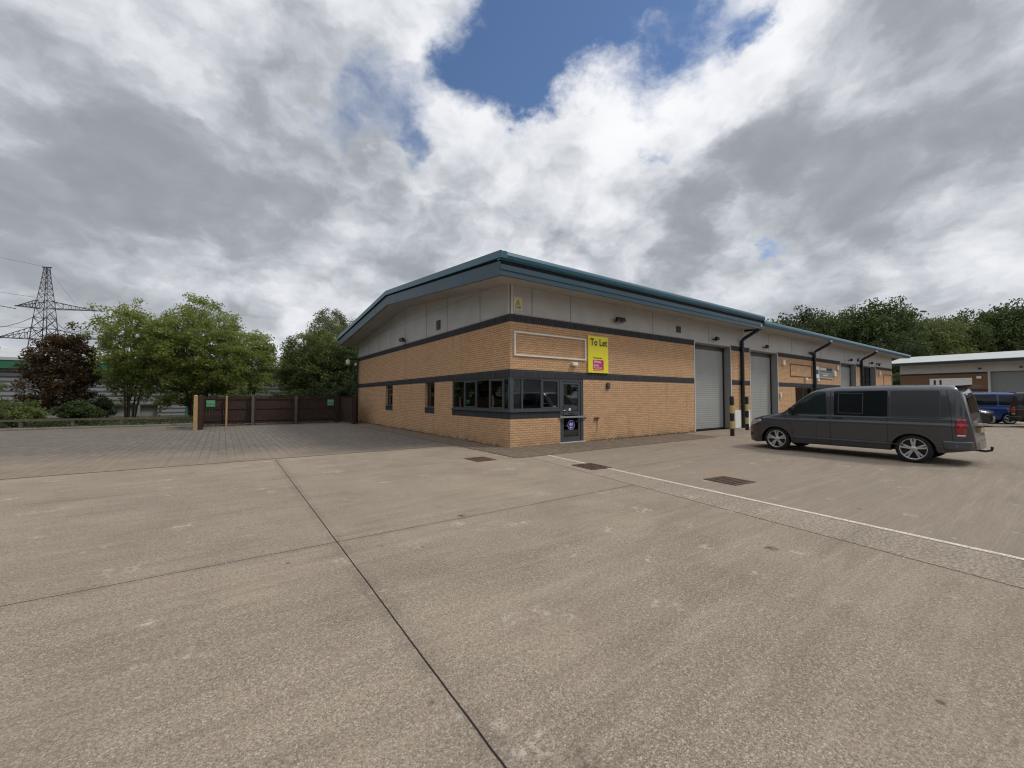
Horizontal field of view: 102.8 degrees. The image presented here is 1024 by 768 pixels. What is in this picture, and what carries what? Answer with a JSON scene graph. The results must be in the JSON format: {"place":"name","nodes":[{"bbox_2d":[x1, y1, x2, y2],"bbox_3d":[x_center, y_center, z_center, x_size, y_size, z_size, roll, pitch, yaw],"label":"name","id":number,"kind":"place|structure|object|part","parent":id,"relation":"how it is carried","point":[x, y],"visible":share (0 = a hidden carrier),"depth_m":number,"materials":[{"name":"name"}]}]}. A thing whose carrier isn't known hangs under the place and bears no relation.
{"place":"outdoors","nodes":[
{"label":"outdoors","id":0,"kind":"place"},
{"bbox_2d":[0,348,292,417],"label":"warehouse","id":1,"kind":"structure","parent":0,"point":[9,358],"depth_m":33.90,"materials":[{"name":"metal"}]},
{"bbox_2d":[0,413,315,428],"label":"planting bed","id":2,"kind":"object","parent":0,"point":[79,425],"depth_m":24.52,"materials":[{"name":"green plant"}]},
{"bbox_2d":[0,382,11,404],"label":"bush","id":3,"kind":"object","parent":2,"relation":"on","point":[3,400],"visible":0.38,"depth_m":23.45,"materials":[{"name":"green plant"}]},
{"bbox_2d":[0,399,52,425],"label":"bush","id":4,"kind":"object","parent":2,"relation":"on","point":[13,410],"visible":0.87,"depth_m":21.92,"materials":[{"name":"green plant"}]},
{"bbox_2d":[5,321,105,416],"bbox_3d":[-28.918,-0.833,26.227,4.351,6.684,3.864,1,-2,-35],"label":"copper tree","id":5,"kind":"object","parent":2,"relation":"on","point":[77,348],"visible":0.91,"depth_m":25.54,"materials":[{"name":"brown plant"}]},
{"bbox_2d":[46,398,108,424],"bbox_3d":[-24.894,1.618,23.365,2.588,1.598,2.240,1,-2,-35],"label":"bush","id":6,"kind":"object","parent":2,"relation":"on","point":[76,408],"visible":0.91,"depth_m":23.07,"materials":[{"name":"green plant"}]},
{"bbox_2d":[0,417,192,427],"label":"knee rail fence","id":7,"kind":"object","parent":2,"relation":"on","point":[21,421],"visible":0.82,"depth_m":21.43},
{"bbox_2d":[0,414,197,428],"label":"undergrowth","id":8,"kind":"object","parent":2,"relation":"on","point":[89,423],"visible":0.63,"depth_m":22.52,"materials":[{"name":"green plant"}]},
{"bbox_2d":[84,393,119,417],"bbox_3d":[-30.018,1.617,29.134,2.947,2.039,3.386,1,-2,-35],"label":"bush","id":9,"kind":"object","parent":2,"relation":"on","point":[107,404],"visible":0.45,"depth_m":29.37,"materials":[{"name":"green plant"}]},
{"bbox_2d":[80,297,179,420],"bbox_3d":[-25.628,-1.648,27.931,5.125,8.434,5.688,1,-2,-35],"label":"willow tree","id":10,"kind":"object","parent":2,"relation":"on","point":[117,358],"visible":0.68,"depth_m":26.93,"materials":[{"name":"green plant"}]},
{"bbox_2d":[126,292,259,419],"bbox_3d":[-22.296,-2.036,29.161,7.771,9.307,6.043,1,-2,-35],"label":"willow tree","id":11,"kind":"object","parent":2,"relation":"on","point":[182,350],"visible":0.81,"depth_m":27.84,"materials":[{"name":"green plant"}]},
{"bbox_2d":[216,387,259,418],"bbox_3d":[-18.128,1.353,27.290,3.245,2.387,2.678,1,-2,-35],"label":"bush","id":12,"kind":"object","parent":2,"relation":"on","point":[234,393],"visible":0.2,"depth_m":27.16,"materials":[{"name":"green plant"}]},
{"bbox_2d":[205,329,289,397],"bbox_3d":[-18.978,-0.733,29.495,4.381,6.718,5.215,-1,-2,30],"label":"willow tree","id":13,"kind":"object","parent":2,"relation":"on","point":[264,353],"visible":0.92,"depth_m":29.02,"materials":[{"name":"green plant"}]},
{"bbox_2d":[259,391,304,417],"bbox_3d":[-15.441,1.522,27.513,3.475,2.132,3.414,1,-2,-35],"label":"bush","id":14,"kind":"object","parent":2,"relation":"on","point":[283,394],"visible":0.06,"depth_m":27.10,"materials":[{"name":"green plant"}]},
{"bbox_2d":[0,421,449,478],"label":"block paving","id":15,"kind":"structure","parent":0,"point":[32,453],"depth_m":13.64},
{"bbox_2d":[193,395,197,429],"bbox_3d":[-15.629,1.405,20.180,0.160,1.740,0.160,1,-2,-35],"label":"gatepost","id":16,"kind":"object","parent":15,"relation":"on","point":[195,414],"visible":0.87,"depth_m":20.12,"materials":[{"name":"beige wood"}]},
{"bbox_2d":[198,395,202,429],"bbox_3d":[-15.517,1.410,20.333,0.160,1.740,0.160,1,-2,-35],"label":"gatepost","id":17,"kind":"object","parent":15,"relation":"on","point":[200,400],"visible":0.96,"depth_m":20.27,"materials":[{"name":"brown wood"}]},
{"bbox_2d":[202,396,203,429],"bbox_3d":[-16.263,1.468,21.473,0.160,1.700,2.455,1,-2,-35],"label":"timber fence","id":18,"kind":"object","parent":15,"relation":"on","point":[202,412],"visible":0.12,"depth_m":20.50,"materials":[{"name":"brown wood"}]},
{"bbox_2d":[225,396,227,425],"bbox_3d":[-16.059,1.518,22.985,0.090,1.700,0.090,1,-2,-35],"label":"gatepost","id":19,"kind":"object","parent":15,"relation":"on","point":[226,410],"visible":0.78,"depth_m":22.95,"materials":[{"name":"beige wood"}]},
{"bbox_2d":[203,396,251,426],"bbox_3d":[-16.104,1.523,23.113,2.285,1.700,0.160,1,-2,-35],"label":"timber fence","id":20,"kind":"object","parent":15,"relation":"on","point":[213,416],"visible":0.91,"depth_m":23.19,"materials":[{"name":"brown wood"}]},
{"bbox_2d":[206,400,214,406],"bbox_3d":[-16.723,1.088,22.674,0.420,0.380,0.014,1,-2,-35],"label":"green notice","id":21,"kind":"object","parent":20,"relation":"attached to","point":[210,403],"visible":1,"depth_m":22.67,"materials":[{"name":"green plastic"}]},
{"bbox_2d":[251,395,254,424],"bbox_3d":[-15.027,1.502,23.692,0.130,1.780,0.130,1,-2,-35],"label":"gatepost","id":22,"kind":"object","parent":15,"relation":"on","point":[252,414],"visible":0.91,"depth_m":23.64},
{"bbox_2d":[254,396,294,424],"bbox_3d":[-14.212,1.567,24.451,2.160,1.700,0.160,1,-2,-35],"label":"timber fence","id":23,"kind":"object","parent":15,"relation":"on","point":[276,414],"visible":0.97,"depth_m":24.47,"materials":[{"name":"brown wood"}]},
{"bbox_2d":[294,396,297,423],"bbox_3d":[-13.207,1.575,24.978,0.130,1.720,0.130,1,-2,-35],"label":"gatepost","id":24,"kind":"object","parent":15,"relation":"on","point":[295,416],"visible":1,"depth_m":24.92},
{"bbox_2d":[297,396,336,423],"bbox_3d":[-12.314,1.612,25.793,2.310,1.700,0.160,1,-2,-35],"label":"timber fence","id":25,"kind":"object","parent":15,"relation":"on","point":[317,413],"visible":1,"depth_m":25.80,"materials":[{"name":"brown wood"}]},
{"bbox_2d":[327,399,333,404],"bbox_3d":[-11.658,1.183,26.257,0.390,0.390,0.014,1,-2,-35],"label":"green notice","id":26,"kind":"object","parent":25,"relation":"attached to","point":[330,401],"visible":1,"depth_m":26.25,"materials":[{"name":"green plastic"}]},
{"bbox_2d":[0,423,714,479],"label":"paving edging","id":27,"kind":"object","parent":15,"relation":"on","point":[384,450],"visible":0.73,"depth_m":11.70,"materials":[{"name":"grey concrete"}]},
{"bbox_2d":[214,421,695,445],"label":"weeds","id":28,"kind":"object","parent":15,"relation":"on","point":[496,444],"visible":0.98,"depth_m":17.81,"materials":[{"name":"green plant"}]},
{"bbox_2d":[197,420,728,431],"bbox_3d":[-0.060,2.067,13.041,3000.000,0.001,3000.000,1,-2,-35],"label":"ground","id":29,"kind":"structure","parent":0,"point":[696,431],"depth_m":20.92,"materials":[{"name":"grey concrete"}]},
{"bbox_2d":[0,267,97,349],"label":"electricity pylon","id":30,"kind":"object","parent":29,"relation":"on","point":[46,270],"visible":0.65,"depth_m":140.49,"materials":[{"name":"metal"}]},
{"bbox_2d":[273,326,356,414],"bbox_3d":[-15.633,-0.968,33.231,7.069,7.440,5.431,0,-2,-5],"label":"ash tree","id":31,"kind":"object","parent":29,"relation":"on","point":[299,369],"visible":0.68,"depth_m":31.91,"materials":[{"name":"green plant"}]},
{"bbox_2d":[279,307,358,387],"bbox_3d":[-17.403,-2.148,38.961,6.430,10.182,6.631,0,-2,10],"label":"birch tree","id":32,"kind":"object","parent":29,"relation":"on","point":[329,325],"visible":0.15,"depth_m":38.10,"materials":[{"name":"green plant"}]},
{"bbox_2d":[319,345,358,394],"bbox_3d":[-12.900,-0.372,33.354,5.399,6.255,5.506,1,-2,-35],"label":"ash tree","id":33,"kind":"object","parent":29,"relation":"on","point":[350,351],"visible":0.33,"depth_m":32.00,"materials":[{"name":"green plant"}]},
{"bbox_2d":[330,379,356,396],"bbox_3d":[-12.401,1.126,30.620,2.902,3.064,3.528,0,-2,-1],"label":"bush","id":34,"kind":"object","parent":29,"relation":"on","point":[349,390],"visible":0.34,"depth_m":29.77,"materials":[{"name":"green plant"}]},
{"bbox_2d":[337,250,910,447],"bbox_3d":[12.759,-0.689,33.358,46.540,6.845,20.490,1,-2,-35],"label":"industrial unit","id":35,"kind":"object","parent":29,"relation":"on","point":[452,365],"visible":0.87,"depth_m":16.90,"materials":[{"name":"brick"}]},
{"bbox_2d":[346,359,358,365],"bbox_3d":[-10.727,-1.472,27.498,0.860,0.520,0.280,1,-2,-35],"label":"dome camera","id":36,"kind":"object","parent":35,"relation":"attached to","point":[348,362],"visible":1,"depth_m":27.30,"materials":[{"name":"white plastic"}]},
{"bbox_2d":[388,386,392,405],"bbox_3d":[-6.683,0.644,22.722,0.070,1.110,1.170,1,-2,-35],"label":"window","id":37,"kind":"structure","parent":35,"relation":"in","point":[390,388],"depth_m":22.90,"materials":[{"name":"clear glass"}]},
{"bbox_2d":[427,383,434,407],"bbox_3d":[-3.546,0.496,18.292,0.070,1.110,1.030,1,-2,-35],"label":"window","id":38,"kind":"structure","parent":35,"relation":"in","point":[430,388],"depth_m":18.48,"materials":[{"name":"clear glass"}]},
{"bbox_2d":[453,377,508,410],"bbox_3d":[-1.207,0.370,14.828,0.075,1.090,3.950,1,-2,-35],"label":"window","id":39,"kind":"structure","parent":35,"relation":"in","point":[489,393],"depth_m":14.61,"materials":[{"name":"black glass"}]},
{"bbox_2d":[514,296,521,310],"bbox_3d":[0.194,-2.630,13.360,0.340,0.430,0.016,1,-2,-35],"label":"warning sign","id":40,"kind":"object","parent":35,"relation":"attached to","point":[517,303],"visible":1,"depth_m":13.36,"materials":[{"name":"yellow plastic"}]},
{"bbox_2d":[513,377,559,410],"bbox_3d":[0.823,0.336,13.800,2.050,1.090,0.075,1,-2,-35],"label":"window","id":41,"kind":"structure","parent":35,"relation":"in","point":[530,393],"depth_m":13.80,"materials":[{"name":"black glass"}]},
{"bbox_2d":[514,331,585,360],"bbox_3d":[1.400,-1.293,14.155,3.260,0.800,0.048,1,-2,-35],"label":"sign frame","id":42,"kind":"object","parent":35,"relation":"attached to","point":[515,332],"visible":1,"depth_m":13.97,"materials":[{"name":"white paint"}]},
{"bbox_2d":[567,420,574,429],"bbox_3d":[2.122,1.471,14.671,0.350,0.350,0.004,1,-2,-35],"label":"round sign","id":43,"kind":"object","parent":35,"relation":"attached to","point":[571,424],"visible":1,"depth_m":14.68,"materials":[{"name":"blue paint"}]},
{"bbox_3d":[2.131,0.956,14.683,1.130,2.270,0.152,1,-2,-35],"label":"entrance door","id":44,"kind":"part","parent":35,"relation":"part of","materials":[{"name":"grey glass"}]},
{"bbox_2d":[559,415,587,418],"bbox_3d":[2.215,1.175,14.635,1.320,0.110,0.074,1,-2,-35],"label":"security bar","id":45,"kind":"object","parent":35,"relation":"attached to","point":[585,416],"visible":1,"depth_m":14.52,"materials":[{"name":"metal"}]},
{"bbox_2d":[587,335,607,373],"bbox_3d":[3.258,-1.095,15.453,1.100,1.400,0.066,1,-2,-35],"label":"to let board","id":46,"kind":"object","parent":35,"relation":"attached to","point":[597,354],"visible":1,"depth_m":15.40,"materials":[{"name":"yellow plastic"}]},
{"bbox_2d":[615,317,625,322],"bbox_3d":[4.226,-2.504,16.063,0.468,0.202,0.269,1,-2,-35],"label":"floodlight","id":47,"kind":"object","parent":35,"relation":"attached to","point":[620,320],"visible":1,"depth_m":15.94,"materials":[{"name":"black plastic"}]},
{"bbox_2d":[734,410,750,427],"bbox_3d":[12.265,1.852,21.734,1.650,0.950,0.054,1,-2,-35],"label":"white board","id":48,"kind":"object","parent":35,"relation":"attached to","point":[737,418],"visible":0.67,"depth_m":21.42,"materials":[{"name":"paint"}]},
{"bbox_2d":[790,364,811,377],"bbox_3d":[18.704,-0.844,26.404,3.450,0.790,0.028,1,-2,-35],"label":"sign frame","id":49,"kind":"object","parent":35,"relation":"attached to","point":[801,365],"visible":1,"depth_m":26.15,"materials":[{"name":"metal"}]},
{"bbox_2d":[795,387,825,401],"bbox_3d":[20.129,0.794,27.495,5.600,1.090,0.070,1,-2,-35],"label":"window","id":50,"kind":"structure","parent":35,"relation":"in","point":[800,392],"depth_m":26.62,"materials":[{"name":"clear glass"}]},
{"bbox_2d":[816,366,832,378],"bbox_3d":[21.871,-0.785,28.619,3.200,0.780,0.054,1,-2,-35],"label":"company sign","id":51,"kind":"object","parent":35,"relation":"attached to","point":[824,372],"visible":0.96,"depth_m":28.59,"materials":[{"name":"white paint"}]},
{"bbox_2d":[765,318,797,325],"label":"broadleaf tree","id":52,"kind":"object","parent":29,"relation":"on","point":[781,323],"visible":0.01,"depth_m":83.25,"materials":[{"name":"green plant"}]},
{"bbox_2d":[773,304,833,333],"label":"broadleaf tree","id":53,"kind":"object","parent":29,"relation":"on","point":[805,316],"visible":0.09,"depth_m":79.62,"materials":[{"name":"green plant"}]},
{"bbox_2d":[796,308,840,327],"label":"broadleaf tree","id":54,"kind":"object","parent":29,"relation":"on","point":[820,314],"visible":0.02,"depth_m":85.84,"materials":[{"name":"green plant"}]},
{"bbox_2d":[805,310,851,339],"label":"broadleaf tree","id":55,"kind":"object","parent":29,"relation":"on","point":[823,329],"visible":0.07,"depth_m":77.97,"materials":[{"name":"green plant"}]},
{"bbox_2d":[825,305,895,344],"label":"broadleaf tree","id":56,"kind":"object","parent":29,"relation":"on","point":[836,332],"visible":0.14,"depth_m":72.85,"materials":[{"name":"green plant"}]},
{"bbox_2d":[836,295,931,364],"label":"broadleaf tree","id":57,"kind":"object","parent":29,"relation":"on","point":[905,319],"visible":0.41,"depth_m":69.74,"materials":[{"name":"green plant"}]},
{"bbox_2d":[866,330,934,377],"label":"broadleaf tree","id":58,"kind":"object","parent":29,"relation":"on","point":[916,350],"visible":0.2,"depth_m":64.47,"materials":[{"name":"green plant"}]},
{"bbox_2d":[916,319,942,353],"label":"broadleaf tree","id":59,"kind":"object","parent":29,"relation":"on","point":[932,331],"depth_m":80.97,"materials":[{"name":"green plant"}]},
{"bbox_2d":[931,316,967,323],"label":"broadleaf tree","id":60,"kind":"object","parent":29,"relation":"on","point":[949,319],"depth_m":90.17,"materials":[{"name":"green plant"}]},
{"bbox_2d":[918,315,985,355],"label":"broadleaf tree","id":61,"kind":"object","parent":29,"relation":"on","point":[952,342],"visible":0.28,"depth_m":74.90,"materials":[{"name":"green plant"}]},
{"bbox_2d":[945,308,992,322],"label":"broadleaf tree","id":62,"kind":"object","parent":29,"relation":"on","point":[972,312],"depth_m":93.00,"materials":[{"name":"green plant"}]},
{"bbox_2d":[943,314,1001,352],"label":"broadleaf tree","id":63,"kind":"object","parent":29,"relation":"on","point":[978,340],"visible":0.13,"depth_m":77.52,"materials":[{"name":"green plant"}]},
{"bbox_2d":[967,308,1023,371],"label":"broadleaf tree","id":64,"kind":"object","parent":29,"relation":"on","point":[1006,335],"visible":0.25,"depth_m":77.42,"materials":[{"name":"green plant"}]},
{"bbox_2d":[973,297,1023,350],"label":"broadleaf tree","id":65,"kind":"object","parent":29,"relation":"on","point":[1005,307],"visible":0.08,"depth_m":79.90,"materials":[{"name":"green plant"}]},
{"bbox_2d":[0,421,1023,767],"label":"concrete yard","id":66,"kind":"structure","parent":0,"point":[442,607],"depth_m":3.06,"materials":[{"name":"beige concrete"}]},
{"bbox_2d":[0,423,192,430],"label":"kerb","id":67,"kind":"structure","parent":66,"relation":"on","point":[14,429],"depth_m":21.39,"materials":[{"name":"concrete"}]},
{"bbox_2d":[465,456,496,461],"bbox_3d":[-0.821,1.948,10.606,0.560,0.012,0.680,1,-2,-35],"label":"drain cover","id":68,"kind":"object","parent":66,"relation":"on","point":[479,459],"visible":1,"depth_m":10.53,"materials":[{"name":"metal"}]},
{"bbox_2d":[573,463,611,469],"bbox_3d":[1.843,1.910,9.490,0.580,0.012,0.760,1,-2,-29],"label":"drain cover","id":69,"kind":"object","parent":66,"relation":"on","point":[591,466],"visible":1,"depth_m":9.44,"materials":[{"name":"metal"}]},
{"bbox_2d":[704,476,754,485],"bbox_3d":[4.175,1.856,7.858,0.620,0.012,0.660,1,-2,-29],"label":"drain cover","id":70,"kind":"object","parent":66,"relation":"on","point":[728,480],"visible":1,"depth_m":7.83,"materials":[{"name":"metal"}]},
{"bbox_2d":[729,396,734,435],"bbox_3d":[9.222,1.342,17.124,0.168,1.662,0.168,1,-2,-35],"label":"bollard","id":71,"kind":"object","parent":66,"relation":"on","point":[732,427],"visible":0.98,"depth_m":17.06,"materials":[{"name":"black plastic"}]},
{"bbox_2d":[745,396,748,429],"bbox_3d":[11.614,1.444,20.200,0.168,1.662,0.168,1,-2,-35],"label":"bollard","id":72,"kind":"object","parent":66,"relation":"on","point":[746,412],"visible":0.98,"depth_m":20.14,"materials":[{"name":"black plastic"}]},
{"bbox_2d":[548,455,1023,559],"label":"painted line","id":73,"kind":"object","parent":66,"relation":"on","point":[825,515],"visible":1,"depth_m":5.40,"materials":[{"name":"paint"}]},
{"bbox_2d":[750,385,993,462],"bbox_3d":[9.837,1.024,11.747,2.404,1.938,5.212,1,-2,-34],"label":"van","id":74,"kind":"object","parent":66,"relation":"on","point":[916,423],"visible":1,"depth_m":10.49,"materials":[{"name":"grey paint"}]},
{"bbox_3d":[8.658,0.548,11.926,0.122,0.666,0.897,1,-2,-34],"label":"door window","id":75,"kind":"part","parent":74,"relation":"part of","materials":[{"name":"black glass"}]},
{"bbox_3d":[9.309,0.517,10.949,0.090,0.669,1.122,1,-2,-34],"label":"side window","id":76,"kind":"part","parent":74,"relation":"part of","materials":[{"name":"black glass"}]},
{"bbox_3d":[11.129,0.455,9.877,1.007,0.487,0.089,1,-2,-34],"label":"rear window","id":77,"kind":"part","parent":74,"relation":"part of","materials":[{"name":"brown glass"}]},
{"bbox_2d":[892,372,899,384],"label":"broadleaf tree","id":78,"kind":"object","parent":66,"relation":"on","point":[896,380],"visible":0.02,"depth_m":56.97,"materials":[{"name":"green plant"}]},
{"bbox_2d":[892,350,1023,391],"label":"industrial unit","id":79,"kind":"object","parent":66,"relation":"on","point":[1006,374],"visible":0.46,"depth_m":43.27,"materials":[{"name":"white metal"}]},
{"bbox_2d":[930,378,971,384],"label":"unit number sign","id":80,"kind":"object","parent":79,"relation":"attached to","point":[955,381],"visible":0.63,"depth_m":44.28,"materials":[{"name":"white paint"}]},
{"bbox_2d":[979,409,994,422],"bbox_3d":[25.160,1.540,24.435,2.354,1.755,4.776,1,-2,-35],"label":"car","id":81,"kind":"object","parent":66,"relation":"on","point":[987,416],"visible":0.07,"depth_m":22.20,"materials":[{"name":"white paint"}]},
{"bbox_2d":[972,392,1016,423],"bbox_3d":[29.214,1.502,26.073,4.967,1.940,2.285,-1,-2,31],"label":"van","id":82,"kind":"object","parent":66,"relation":"on","point":[997,404],"visible":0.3,"depth_m":24.89,"materials":[{"name":"blue paint"}]},
{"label":"side window","id":83,"kind":"part","parent":82,"relation":"part of","materials":[{"name":"black glass"}]},
{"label":"rear side window","id":84,"kind":"part","parent":82,"relation":"part of","materials":[{"name":"black glass"}]},
{"bbox_2d":[1004,392,1023,421],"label":"van","id":85,"kind":"object","parent":66,"relation":"on","point":[1016,411],"visible":1,"depth_m":22.16,"materials":[{"name":"black paint"}]},
{"bbox_2d":[0,0,1023,360],"label":"sky","id":86,"kind":"structure","parent":0,"point":[277,162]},
{"bbox_2d":[352,421,714,456],"bbox_3d":[-1.322,2.330,22.006,10.500,0.001,19.900,1,-2,-35],"label":"paved margin","id":87,"kind":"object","parent":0,"point":[527,451],"visible":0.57,"depth_m":14.21,"materials":[{"name":"grey concrete"}]},
{"bbox_2d":[337,396,352,421],"bbox_3d":[-10.826,1.647,26.845,1.355,1.700,0.160,1,-2,-35],"label":"timber fence","id":88,"kind":"object","parent":87,"relation":"on","point":[338,409],"visible":0.35,"depth_m":26.59,"materials":[{"name":"brown wood"}]},
{"bbox_2d":[341,396,352,423],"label":"timber gate","id":89,"kind":"structure","parent":87,"relation":"on","point":[346,408],"depth_m":25.64,"materials":[{"name":"brown wood"}]},
{"bbox_2d":[353,395,355,423],"bbox_3d":[-9.541,1.547,24.732,0.150,1.760,0.150,1,-2,-35],"label":"gatepost","id":90,"kind":"object","parent":87,"relation":"on","point":[354,409],"visible":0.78,"depth_m":24.67,"materials":[{"name":"brown wood"}]},
{"bbox_2d":[356,395,357,422],"bbox_3d":[-9.750,1.579,25.685,0.120,1.760,0.120,1,-2,-35],"label":"gatepost","id":91,"kind":"object","parent":87,"relation":"on","point":[356,408],"visible":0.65,"depth_m":25.63,"materials":[{"name":"brown wood"}]}
]}

